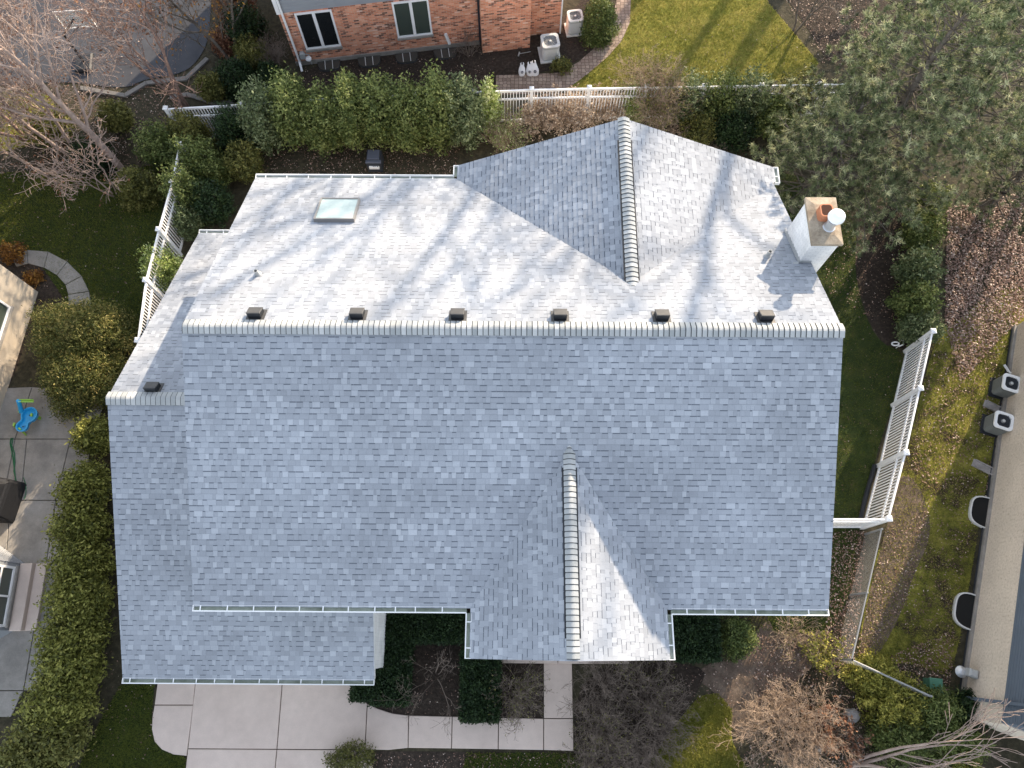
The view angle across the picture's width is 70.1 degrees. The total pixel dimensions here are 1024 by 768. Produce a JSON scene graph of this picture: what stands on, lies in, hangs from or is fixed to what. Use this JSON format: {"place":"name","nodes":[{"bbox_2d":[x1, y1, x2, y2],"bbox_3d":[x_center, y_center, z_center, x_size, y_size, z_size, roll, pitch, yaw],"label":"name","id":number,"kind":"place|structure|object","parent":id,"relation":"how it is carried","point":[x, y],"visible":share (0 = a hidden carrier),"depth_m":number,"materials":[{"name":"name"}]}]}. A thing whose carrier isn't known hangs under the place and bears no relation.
{"place":"outdoors","nodes":[
{"label":"outdoors","id":0,"kind":"place"},
{"bbox_2d":[0,387,103,716],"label":"patio","id":1,"kind":"structure","parent":0,"point":[47,457],"depth_m":25.04,"materials":[{"name":"concrete"}]},
{"bbox_2d":[14,250,90,307],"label":"garden path","id":2,"kind":"structure","parent":0,"point":[35,258],"depth_m":27.79,"materials":[{"name":"concrete"}]},
{"bbox_2d":[0,166,165,339],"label":"lawn","id":3,"kind":"structure","parent":0,"point":[75,245],"depth_m":28.41,"materials":[{"name":"plant"}]},
{"bbox_2d":[0,39,118,216],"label":"bare tree","id":4,"kind":"object","parent":3,"relation":"on","point":[50,81],"visible":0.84,"depth_m":26.88,"materials":[{"name":"brown plant"}]},
{"bbox_2d":[2,115,129,206],"bbox_3d":[-16.175,-7.703,27.073,4.198,3.703,3.282,-14,71,-5],"label":"bare tree","id":5,"kind":"object","parent":3,"relation":"on","point":[83,171],"visible":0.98,"depth_m":26.71,"materials":[{"name":"brown plant"}]},
{"bbox_2d":[114,164,167,214],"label":"evergreen shrub","id":6,"kind":"object","parent":3,"relation":"on","point":[137,183],"visible":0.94,"depth_m":28.02,"materials":[{"name":"green plant"}]},
{"bbox_2d":[79,682,184,767],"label":"lawn","id":7,"kind":"structure","parent":0,"point":[126,725],"depth_m":22.45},
{"bbox_2d":[152,683,372,767],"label":"driveway","id":8,"kind":"structure","parent":0,"point":[239,725],"depth_m":22.55,"materials":[{"name":"concrete"}]},
{"bbox_2d":[0,0,1023,767],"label":"ground","id":9,"kind":"structure","parent":0,"point":[26,374],"depth_m":28.57,"materials":[{"name":"soil"}]},
{"bbox_2d":[0,264,37,409],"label":"stucco house","id":10,"kind":"structure","parent":9,"relation":"on","point":[16,292],"depth_m":26.20,"materials":[{"name":"paint"}]},
{"bbox_2d":[0,546,48,637],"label":"sided house","id":11,"kind":"structure","parent":9,"relation":"on","point":[21,586],"depth_m":23.46,"materials":[{"name":"grey"}]},
{"bbox_2d":[0,256,67,387],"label":"mulch bed","id":12,"kind":"object","parent":9,"relation":"on","point":[46,294],"visible":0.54,"depth_m":27.53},
{"bbox_2d":[0,710,96,767],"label":"hedge shrub","id":13,"kind":"object","parent":9,"relation":"on","point":[73,744],"visible":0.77,"depth_m":21.03,"materials":[{"name":"green plant"}]},
{"bbox_2d":[8,674,103,746],"bbox_3d":[-13.525,9.522,21.490,2.472,2.777,2.307,0,71,0],"label":"hedge shrub","id":14,"kind":"object","parent":9,"relation":"on","point":[48,706],"visible":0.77,"depth_m":21.30,"materials":[{"name":"green plant"}]},
{"bbox_2d":[0,0,126,170],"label":"bare tree","id":15,"kind":"object","parent":9,"relation":"on","point":[25,70],"visible":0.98,"depth_m":25.16,"materials":[{"name":"brown plant"}]},
{"bbox_2d":[0,0,141,155],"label":"bare tree","id":16,"kind":"object","parent":9,"relation":"on","point":[60,128],"visible":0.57,"depth_m":26.04,"materials":[{"name":"brown plant"}]},
{"bbox_2d":[28,630,113,706],"bbox_3d":[-13.412,8.577,21.857,2.201,2.668,2.312,0,71,0],"label":"hedge shrub","id":17,"kind":"object","parent":9,"relation":"on","point":[49,668],"visible":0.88,"depth_m":21.66,"materials":[{"name":"green plant"}]},
{"bbox_2d":[26,604,118,669],"bbox_3d":[-13.401,7.698,22.289,2.301,2.444,2.264,0,71,0],"label":"hedge shrub","id":18,"kind":"object","parent":9,"relation":"on","point":[55,631],"visible":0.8,"depth_m":22.02,"materials":[{"name":"green plant"}]},
{"bbox_2d":[33,563,117,630],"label":"hedge shrub","id":19,"kind":"object","parent":9,"relation":"on","point":[99,594],"visible":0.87,"depth_m":22.34,"materials":[{"name":"green plant"}]},
{"bbox_2d":[37,532,116,599],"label":"hedge shrub","id":20,"kind":"object","parent":9,"relation":"on","point":[97,560],"visible":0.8,"depth_m":22.79,"materials":[{"name":"green plant"}]},
{"bbox_2d":[40,495,114,552],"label":"hedge shrub","id":21,"kind":"object","parent":9,"relation":"on","point":[81,524],"visible":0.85,"depth_m":23.24,"materials":[{"name":"green plant"}]},
{"bbox_2d":[30,340,128,427],"bbox_3d":[-15.082,-0.245,25.226,3.323,2.254,3.422,27,73,9],"label":"yew bush","id":22,"kind":"object","parent":9,"relation":"on","point":[54,381],"visible":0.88,"depth_m":25.05,"materials":[{"name":"green plant"}]},
{"bbox_2d":[21,291,139,389],"bbox_3d":[-15.321,-1.739,25.407,4.138,2.899,3.769,0,71,0],"label":"yew bush","id":23,"kind":"object","parent":9,"relation":"on","point":[63,319],"visible":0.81,"depth_m":25.29,"materials":[{"name":"green plant"}]},
{"bbox_2d":[49,454,112,516],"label":"hedge shrub","id":24,"kind":"object","parent":9,"relation":"on","point":[89,481],"visible":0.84,"depth_m":23.80,"materials":[{"name":"green plant"}]},
{"bbox_2d":[64,408,109,459],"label":"hedge shrub","id":25,"kind":"object","parent":9,"relation":"on","point":[91,436],"visible":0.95,"depth_m":24.61,"materials":[{"name":"green plant"}]},
{"bbox_2d":[0,0,210,86],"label":"asphalt drive","id":26,"kind":"structure","parent":9,"relation":"on","point":[131,74],"depth_m":31.42,"materials":[{"name":"asphalt"}]},
{"bbox_2d":[95,97,135,135],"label":"evergreen shrub","id":27,"kind":"object","parent":9,"relation":"on","point":[118,117],"visible":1,"depth_m":29.23,"materials":[{"name":"green plant"}]},
{"bbox_2d":[32,0,202,112],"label":"bare tree","id":28,"kind":"object","parent":9,"relation":"on","point":[180,100],"visible":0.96,"depth_m":26.29,"materials":[{"name":"brown plant"}]},
{"bbox_2d":[127,117,175,172],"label":"evergreen shrub","id":29,"kind":"object","parent":9,"relation":"on","point":[153,149],"visible":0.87,"depth_m":28.22,"materials":[{"name":"green plant"}]},
{"bbox_2d":[133,241,183,292],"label":"variegated shrub","id":30,"kind":"object","parent":9,"relation":"on","point":[170,266],"visible":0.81,"depth_m":26.40,"materials":[{"name":"green plant"}]},
{"bbox_2d":[134,141,184,342],"bbox_3d":[-12.699,-4.961,26.991,0.358,2.000,8.189,1,71,1],"label":"picket fence","id":31,"kind":"object","parent":9,"relation":"on","point":[151,285],"visible":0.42,"depth_m":26.37,"materials":[{"name":"white plastic"}]},
{"bbox_2d":[74,0,245,67],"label":"bare tree","id":32,"kind":"object","parent":9,"relation":"on","point":[216,44],"visible":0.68,"depth_m":28.45,"materials":[{"name":"brown plant"}]},
{"bbox_2d":[154,158,203,212],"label":"evergreen shrub","id":33,"kind":"object","parent":9,"relation":"on","point":[186,179],"visible":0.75,"depth_m":27.06,"materials":[{"name":"green plant"}]},
{"bbox_2d":[159,107,218,150],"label":"evergreen shrub","id":34,"kind":"object","parent":9,"relation":"on","point":[185,125],"visible":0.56,"depth_m":28.18,"materials":[{"name":"green plant"}]},
{"bbox_2d":[179,134,234,189],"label":"evergreen shrub","id":35,"kind":"object","parent":9,"relation":"on","point":[216,155],"visible":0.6,"depth_m":28.05,"materials":[{"name":"green plant"}]},
{"bbox_2d":[184,176,237,229],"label":"evergreen shrub","id":36,"kind":"object","parent":9,"relation":"on","point":[213,205],"visible":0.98,"depth_m":27.51,"materials":[{"name":"green plant"}]},
{"bbox_2d":[208,100,259,156],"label":"evergreen shrub","id":37,"kind":"object","parent":9,"relation":"on","point":[229,126],"visible":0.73,"depth_m":28.16,"materials":[{"name":"green plant"}]},
{"bbox_2d":[211,55,256,101],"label":"evergreen shrub","id":38,"kind":"object","parent":9,"relation":"on","point":[231,72],"visible":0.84,"depth_m":29.64,"materials":[{"name":"green plant"}]},
{"bbox_2d":[222,135,268,184],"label":"evergreen shrub","id":39,"kind":"object","parent":9,"relation":"on","point":[242,163],"visible":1,"depth_m":28.23,"materials":[{"name":"green plant"}]},
{"bbox_2d":[219,1,273,55],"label":"evergreen shrub","id":40,"kind":"object","parent":9,"relation":"on","point":[246,22],"visible":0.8,"depth_m":30.11,"materials":[{"name":"green plant"}]},
{"bbox_2d":[233,70,287,156],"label":"leafy shrub","id":41,"kind":"object","parent":9,"relation":"on","point":[260,130],"visible":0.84,"depth_m":27.87,"materials":[{"name":"green plant"}]},
{"bbox_2d":[262,61,313,151],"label":"leafy shrub","id":42,"kind":"object","parent":9,"relation":"on","point":[282,96],"visible":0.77,"depth_m":27.67,"materials":[{"name":"green plant"}]},
{"bbox_2d":[291,76,343,162],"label":"leafy shrub","id":43,"kind":"object","parent":9,"relation":"on","point":[321,134],"visible":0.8,"depth_m":27.95,"materials":[{"name":"green plant"}]},
{"bbox_2d":[325,66,371,153],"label":"leafy shrub","id":44,"kind":"object","parent":9,"relation":"on","point":[350,126],"visible":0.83,"depth_m":27.57,"materials":[{"name":"green plant"}]},
{"bbox_2d":[321,738,376,767],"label":"evergreen shrub","id":45,"kind":"object","parent":9,"relation":"on","point":[340,754],"visible":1,"depth_m":21.87,"materials":[{"name":"green plant"}]},
{"bbox_2d":[355,67,403,151],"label":"leafy shrub","id":46,"kind":"object","parent":9,"relation":"on","point":[377,122],"visible":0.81,"depth_m":27.73,"materials":[{"name":"green plant"}]},
{"bbox_2d":[383,71,432,154],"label":"leafy shrub","id":47,"kind":"object","parent":9,"relation":"on","point":[409,134],"visible":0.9,"depth_m":27.67,"materials":[{"name":"green plant"}]},
{"bbox_2d":[271,0,562,71],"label":"brick house","id":48,"kind":"structure","parent":9,"relation":"on","point":[323,30],"depth_m":29.98,"materials":[{"name":"red"}]},
{"bbox_2d":[294,9,342,52],"bbox_3d":[-7.826,-14.283,29.565,1.520,1.930,0.130,-8,71,-3],"label":"window","id":49,"kind":"structure","parent":48,"relation":"in","point":[318,30],"depth_m":29.56,"materials":[{"name":"glass"}]},
{"bbox_2d":[391,0,433,40],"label":"window","id":50,"kind":"structure","parent":48,"relation":"in","point":[412,18],"depth_m":29.73,"materials":[{"name":"glass"}]},
{"bbox_2d":[412,58,461,156],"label":"leafy shrub","id":51,"kind":"object","parent":9,"relation":"on","point":[434,101],"visible":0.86,"depth_m":27.50,"materials":[{"name":"green plant"}]},
{"bbox_2d":[299,0,600,92],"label":"mulch bed","id":52,"kind":"object","parent":9,"relation":"on","point":[506,62],"visible":0.47,"depth_m":31.09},
{"bbox_2d":[575,0,622,51],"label":"round bush","id":53,"kind":"object","parent":52,"relation":"on","point":[600,15],"visible":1,"depth_m":30.61,"materials":[{"name":"green plant"}]},
{"bbox_2d":[365,608,543,719],"bbox_3d":[-2.263,8.843,23.168,6.563,0.001,3.320,0,71,0],"label":"mulch bed","id":54,"kind":"object","parent":9,"relation":"on","point":[436,699],"visible":0.3,"depth_m":22.96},
{"bbox_2d":[367,637,415,708],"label":"boxwood hedge","id":55,"kind":"object","parent":54,"relation":"on","point":[396,665],"visible":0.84,"depth_m":22.27,"materials":[{"name":"green plant"}]},
{"bbox_2d":[384,612,468,646],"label":"boxwood hedge","id":56,"kind":"object","parent":54,"relation":"on","point":[438,629],"visible":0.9,"depth_m":22.62,"materials":[{"name":"green plant"}]},
{"bbox_2d":[457,645,504,727],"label":"boxwood hedge","id":57,"kind":"object","parent":54,"relation":"on","point":[474,688],"visible":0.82,"depth_m":22.14,"materials":[{"name":"green plant"}]},
{"bbox_2d":[481,660,554,740],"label":"round bare bush","id":58,"kind":"object","parent":54,"relation":"on","point":[525,685],"visible":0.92,"depth_m":22.17,"materials":[{"name":"brown plant"}]},
{"bbox_2d":[438,65,487,155],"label":"leafy shrub","id":59,"kind":"object","parent":9,"relation":"on","point":[465,126],"visible":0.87,"depth_m":27.86,"materials":[{"name":"green plant"}]},
{"bbox_2d":[366,662,572,750],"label":"walkway","id":60,"kind":"structure","parent":9,"relation":"on","point":[385,730],"depth_m":22.49,"materials":[{"name":"concrete"}]},
{"bbox_2d":[370,751,575,767],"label":"mulch bed","id":61,"kind":"object","parent":9,"relation":"on","point":[438,757],"visible":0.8,"depth_m":22.26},
{"bbox_2d":[105,117,845,684],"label":"house","id":62,"kind":"structure","parent":9,"relation":"on","point":[571,397],"depth_m":18.19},
{"bbox_2d":[476,105,537,154],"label":"shrub","id":63,"kind":"object","parent":9,"relation":"on","point":[504,134],"visible":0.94,"depth_m":28.81,"materials":[{"name":"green plant"}]},
{"bbox_2d":[0,0,1023,767],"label":"grass","id":64,"kind":"structure","parent":9,"relation":"on","point":[704,736],"depth_m":26.15,"materials":[{"name":"plant"}]},
{"bbox_2d":[0,0,1023,767],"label":"fallen leaves","id":65,"kind":"object","parent":9,"relation":"on","point":[970,238],"visible":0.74,"depth_m":27.13,"materials":[{"name":"brown plant"}]},
{"bbox_2d":[162,81,878,137],"bbox_3d":[0.442,-10.988,29.118,27.702,2.000,0.492,-2,71,-1],"label":"picket fence","id":66,"kind":"object","parent":9,"relation":"on","point":[589,89],"visible":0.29,"depth_m":28.57,"materials":[{"name":"white plastic"}]},
{"bbox_2d":[514,91,572,141],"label":"dried shrub","id":67,"kind":"object","parent":9,"relation":"on","point":[536,112],"visible":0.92,"depth_m":29.06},
{"bbox_2d":[539,83,622,133],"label":"dried shrub","id":68,"kind":"object","parent":9,"relation":"on","point":[574,119],"visible":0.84,"depth_m":29.11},
{"bbox_2d":[574,661,704,767],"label":"mulch bed","id":69,"kind":"object","parent":9,"relation":"on","point":[680,669],"visible":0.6,"depth_m":22.83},
{"bbox_2d":[556,661,645,741],"bbox_3d":[2.904,9.345,22.101,2.718,1.718,2.390,21,72,7],"label":"bare shrub","id":70,"kind":"object","parent":69,"relation":"on","point":[605,693],"visible":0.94,"depth_m":22.22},
{"bbox_2d":[567,695,651,767],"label":"bare shrub","id":71,"kind":"object","parent":69,"relation":"on","point":[601,730],"visible":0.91,"depth_m":21.70,"materials":[{"name":"brown plant"}]},
{"bbox_2d":[606,660,688,742],"bbox_3d":[4.113,9.253,22.162,2.608,1.663,2.770,9,71,3],"label":"bare shrub","id":72,"kind":"object","parent":69,"relation":"on","point":[663,690],"visible":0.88,"depth_m":22.14,"materials":[{"name":"brown plant"}]},
{"bbox_2d":[617,684,694,767],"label":"bare shrub","id":73,"kind":"object","parent":69,"relation":"on","point":[645,743],"visible":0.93,"depth_m":21.69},
{"bbox_2d":[605,43,703,131],"bbox_3d":[5.686,-11.448,28.547,4.060,3.446,3.916,0,71,0],"label":"bare shrub","id":74,"kind":"object","parent":9,"relation":"on","point":[662,99],"visible":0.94,"depth_m":28.31,"materials":[{"name":"brown plant"}]},
{"bbox_2d":[661,65,712,124],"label":"leafy shrub","id":75,"kind":"object","parent":9,"relation":"on","point":[695,83],"visible":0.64,"depth_m":28.46,"materials":[{"name":"green plant"}]},
{"bbox_2d":[668,612,722,666],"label":"boxwood hedge","id":76,"kind":"object","parent":9,"relation":"on","point":[697,640],"visible":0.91,"depth_m":22.52,"materials":[{"name":"green plant"}]},
{"bbox_2d":[695,65,744,125],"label":"leafy shrub","id":77,"kind":"object","parent":9,"relation":"on","point":[720,102],"visible":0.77,"depth_m":28.46,"materials":[{"name":"green plant"}]},
{"bbox_2d":[711,105,760,154],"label":"leafy shrub","id":78,"kind":"object","parent":9,"relation":"on","point":[739,131],"visible":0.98,"depth_m":28.74,"materials":[{"name":"green plant"}]},
{"bbox_2d":[719,615,761,663],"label":"leafy shrub","id":79,"kind":"object","parent":9,"relation":"on","point":[741,630],"visible":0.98,"depth_m":22.69,"materials":[{"name":"green plant"}]},
{"bbox_2d":[726,61,778,125],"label":"leafy shrub","id":80,"kind":"object","parent":9,"relation":"on","point":[748,103],"visible":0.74,"depth_m":28.39,"materials":[{"name":"green plant"}]},
{"bbox_2d":[709,669,862,767],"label":"bare shrub","id":81,"kind":"object","parent":9,"relation":"on","point":[799,733],"visible":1,"depth_m":21.80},
{"bbox_2d":[749,73,909,233],"bbox_3d":[11.280,-8.145,25.788,5.280,6.467,5.117,39,75,13],"label":"pine tree","id":82,"kind":"object","parent":9,"relation":"on","point":[807,188],"visible":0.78,"depth_m":24.72,"materials":[{"name":"green plant"}]},
{"bbox_2d":[801,695,873,767],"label":"rust shrub","id":83,"kind":"object","parent":9,"relation":"on","point":[851,731],"visible":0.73,"depth_m":21.88,"materials":[{"name":"brown plant"}]},
{"bbox_2d":[837,645,902,706],"bbox_3d":[11.267,8.986,22.463,1.866,1.267,1.729,39,75,12],"label":"juniper","id":84,"kind":"object","parent":9,"relation":"on","point":[871,679],"visible":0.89,"depth_m":22.45,"materials":[{"name":"green plant"}]},
{"bbox_2d":[788,0,952,66],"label":"mulch bed","id":85,"kind":"object","parent":9,"relation":"on","point":[831,20],"visible":0.44,"depth_m":31.88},
{"bbox_2d":[852,665,934,743],"bbox_3d":[11.671,9.733,22.127,2.411,1.438,2.466,0,71,0],"label":"juniper","id":86,"kind":"object","parent":9,"relation":"on","point":[885,711],"visible":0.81,"depth_m":22.04,"materials":[{"name":"green plant"}]},
{"bbox_2d":[765,0,1023,257],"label":"pine tree","id":87,"kind":"object","parent":9,"relation":"on","point":[942,39],"visible":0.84,"depth_m":23.26,"materials":[{"name":"green plant"}]},
{"bbox_2d":[854,203,938,347],"bbox_3d":[14.786,-4.238,27.785,3.341,0.001,6.191,0,71,0],"label":"mulch bed","id":88,"kind":"object","parent":9,"relation":"on","point":[885,325],"visible":0.46,"depth_m":27.77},
{"bbox_2d":[882,274,948,322],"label":"leafy shrub","id":89,"kind":"object","parent":88,"relation":"on","point":[908,299],"visible":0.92,"depth_m":26.11,"materials":[{"name":"green plant"}]},
{"bbox_2d":[889,243,947,289],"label":"leafy shrub","id":90,"kind":"object","parent":88,"relation":"on","point":[920,262],"visible":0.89,"depth_m":26.44,"materials":[{"name":"green plant"}]},
{"bbox_2d":[892,308,948,349],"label":"leafy shrub","id":91,"kind":"object","parent":88,"relation":"on","point":[912,330],"visible":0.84,"depth_m":25.93,"materials":[{"name":"green plant"}]},
{"bbox_2d":[895,208,950,251],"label":"leafy shrub","id":92,"kind":"object","parent":88,"relation":"on","point":[932,236],"visible":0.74,"depth_m":27.02,"materials":[{"name":"green plant"}]},
{"bbox_2d":[860,328,936,529],"bbox_3d":[13.089,1.513,24.705,0.276,2.000,7.115,21,72,7],"label":"picket fence","id":93,"kind":"object","parent":9,"relation":"on","point":[895,458],"visible":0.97,"depth_m":24.62,"materials":[{"name":"white plastic"}]},
{"bbox_2d":[864,707,934,767],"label":"juniper","id":94,"kind":"object","parent":9,"relation":"on","point":[891,738],"visible":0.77,"depth_m":21.82,"materials":[{"name":"green plant"}]},
{"bbox_2d":[897,681,966,740],"bbox_3d":[12.836,9.916,22.103,2.126,1.368,1.865,0,71,0],"label":"juniper","id":95,"kind":"object","parent":9,"relation":"on","point":[937,705],"visible":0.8,"depth_m":21.96,"materials":[{"name":"green plant"}]},
{"bbox_2d":[850,688,1023,767],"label":"bare tree","id":96,"kind":"object","parent":9,"relation":"on","point":[864,763],"visible":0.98,"depth_m":20.00,"materials":[{"name":"beige plant"}]},
{"bbox_2d":[885,0,1023,184],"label":"pine tree","id":97,"kind":"object","parent":9,"relation":"on","point":[1018,125],"visible":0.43,"depth_m":23.93,"materials":[{"name":"green plant"}]},
{"bbox_2d":[919,713,996,767],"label":"juniper","id":98,"kind":"object","parent":9,"relation":"on","point":[947,748],"visible":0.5,"depth_m":21.69,"materials":[{"name":"green plant"}]},
{"bbox_2d":[952,321,1023,740],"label":"brick house","id":99,"kind":"structure","parent":9,"relation":"on","point":[994,651],"depth_m":23.01,"materials":[{"name":"brick"}]},
{"bbox_2d":[964,128,1023,235],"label":"pine tree","id":100,"kind":"object","parent":9,"relation":"on","point":[1006,184],"visible":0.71,"depth_m":27.11,"materials":[{"name":"green plant"}]},
{"bbox_2d":[496,0,630,94],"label":"paver path","id":101,"kind":"structure","parent":0,"point":[587,63],"depth_m":30.89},
{"bbox_2d":[570,0,817,87],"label":"lawn","id":102,"kind":"structure","parent":0,"point":[703,31],"depth_m":31.50,"materials":[{"name":"plant"}]},
{"bbox_2d":[649,694,743,767],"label":"lawn","id":103,"kind":"structure","parent":0,"point":[705,727],"depth_m":22.42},
{"bbox_2d":[701,621,828,739],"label":"dirt path","id":104,"kind":"structure","parent":0,"point":[741,689],"depth_m":23.06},
{"bbox_2d":[797,629,853,676],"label":"bare shrub","id":105,"kind":"object","parent":104,"relation":"on","point":[822,662],"visible":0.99,"depth_m":22.72,"materials":[{"name":"yellow plant"}]},
{"bbox_2d":[768,173,902,632],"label":"lawn","id":106,"kind":"structure","parent":0,"point":[852,432],"depth_m":26.13,"materials":[{"name":"plant"}]},
{"bbox_2d":[860,476,929,656],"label":"dirt path","id":107,"kind":"structure","parent":0,"point":[906,490],"depth_m":24.23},
{"bbox_2d":[859,289,1023,671],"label":"lawn","id":108,"kind":"structure","parent":0,"point":[938,497],"depth_m":25.14,"materials":[{"name":"plant"}]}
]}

